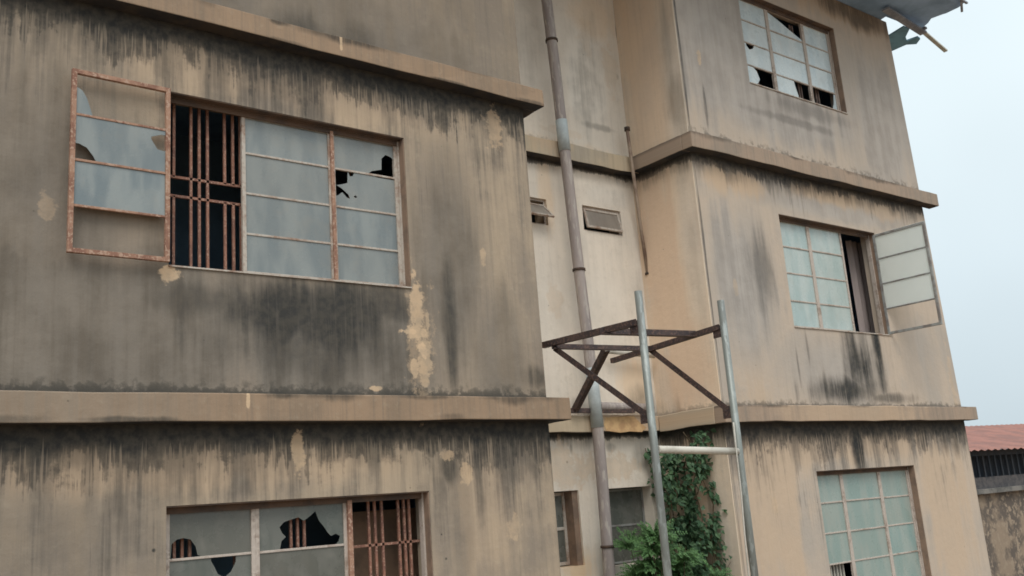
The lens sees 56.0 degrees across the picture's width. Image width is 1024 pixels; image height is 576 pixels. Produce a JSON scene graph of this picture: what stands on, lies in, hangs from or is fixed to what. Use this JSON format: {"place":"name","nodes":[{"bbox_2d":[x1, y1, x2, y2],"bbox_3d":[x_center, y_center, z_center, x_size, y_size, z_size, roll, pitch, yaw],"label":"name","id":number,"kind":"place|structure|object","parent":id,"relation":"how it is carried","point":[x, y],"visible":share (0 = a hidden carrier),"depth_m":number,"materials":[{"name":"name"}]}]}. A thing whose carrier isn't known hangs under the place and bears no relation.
{"place":"outdoors","nodes":[
{"label":"outdoors","id":0,"kind":"place"},
{"bbox_2d":[881,0,1023,425],"label":"sky","id":1,"kind":"structure","parent":0,"point":[963,105],"materials":[{"name":"white"}]},
{"bbox_2d":[965,424,1023,575],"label":"neighbouring house","id":2,"kind":"structure","parent":0,"point":[997,455],"depth_m":24.23,"materials":[{"name":"beige concrete"}]},
{"bbox_3d":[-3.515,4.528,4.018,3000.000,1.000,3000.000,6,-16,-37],"label":"ground","id":3,"kind":"structure","parent":0,"visible":0},
{"bbox_2d":[0,0,991,575],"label":"apartment building","id":4,"kind":"structure","parent":3,"relation":"on","point":[298,286],"depth_m":7.84,"materials":[{"name":"paint"}]},
{"bbox_2d":[168,92,411,288],"bbox_3d":[-1.620,-0.656,7.125,1.873,1.248,0.191,6,-16,-37],"label":"window","id":5,"kind":"structure","parent":4,"relation":"in","point":[293,223],"depth_m":7.20,"materials":[{"name":"grey glass"}]},
{"bbox_2d":[166,491,432,575],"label":"window","id":6,"kind":"structure","parent":4,"relation":"in","point":[249,532],"depth_m":6.50,"materials":[{"name":"grey glass"}]},
{"bbox_2d":[530,198,554,224],"bbox_3d":[0.181,-0.793,9.569,0.505,0.275,0.198,6,-16,-37],"label":"vent window","id":7,"kind":"structure","parent":4,"relation":"in","point":[536,209],"depth_m":9.65,"materials":[{"name":"grey glass"}]},
{"bbox_2d":[554,490,582,565],"bbox_3d":[0.396,2.264,9.032,0.513,0.686,0.150,6,-16,-37],"label":"window","id":8,"kind":"structure","parent":4,"relation":"in","point":[566,502],"depth_m":9.13,"materials":[{"name":"white paint"}]},
{"bbox_2d":[582,206,622,235],"bbox_3d":[0.954,-0.713,10.224,0.555,0.275,0.099,6,-16,-37],"label":"vent window","id":9,"kind":"structure","parent":4,"relation":"in","point":[595,218],"depth_m":10.21,"materials":[{"name":"grey glass"}]},
{"bbox_2d":[609,487,648,564],"bbox_3d":[1.099,2.374,9.623,0.640,0.725,0.030,6,-16,-37],"label":"window","id":10,"kind":"structure","parent":4,"relation":"in","point":[626,504],"depth_m":9.67,"materials":[{"name":"grey glass"}]},
{"bbox_2d":[643,427,731,575],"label":"climbing vine","id":11,"kind":"object","parent":4,"relation":"attached to","point":[685,499],"visible":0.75,"depth_m":9.34,"materials":[{"name":"green plant"}]},
{"bbox_2d":[738,0,847,113],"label":"window","id":12,"kind":"structure","parent":4,"relation":"in","point":[810,60],"depth_m":11.75,"materials":[{"name":"white glass"}]},
{"bbox_2d":[778,214,891,335],"bbox_3d":[3.715,-0.113,11.159,1.883,1.283,0.137,6,-16,-37],"label":"window","id":13,"kind":"structure","parent":4,"relation":"in","point":[820,298],"depth_m":11.09,"materials":[{"name":"white glass"}]},
{"bbox_2d":[816,465,931,575],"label":"window","id":14,"kind":"structure","parent":4,"relation":"in","point":[872,517],"depth_m":10.66,"materials":[{"name":"white glass"}]},
{"bbox_2d":[542,290,758,575],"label":"water tank stand","id":15,"kind":"object","parent":3,"relation":"on","point":[637,327],"visible":0.98,"depth_m":7.87,"materials":[{"name":"metal"}]},
{"bbox_2d":[733,422,749,575],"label":"cable","id":16,"kind":"object","parent":15,"relation":"attached to","point":[741,499],"visible":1,"depth_m":7.72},
{"bbox_2d":[613,518,732,575],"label":"fern shrub","id":17,"kind":"object","parent":3,"relation":"on","point":[650,565],"visible":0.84,"depth_m":8.59,"materials":[{"name":"green plant"}]}
]}

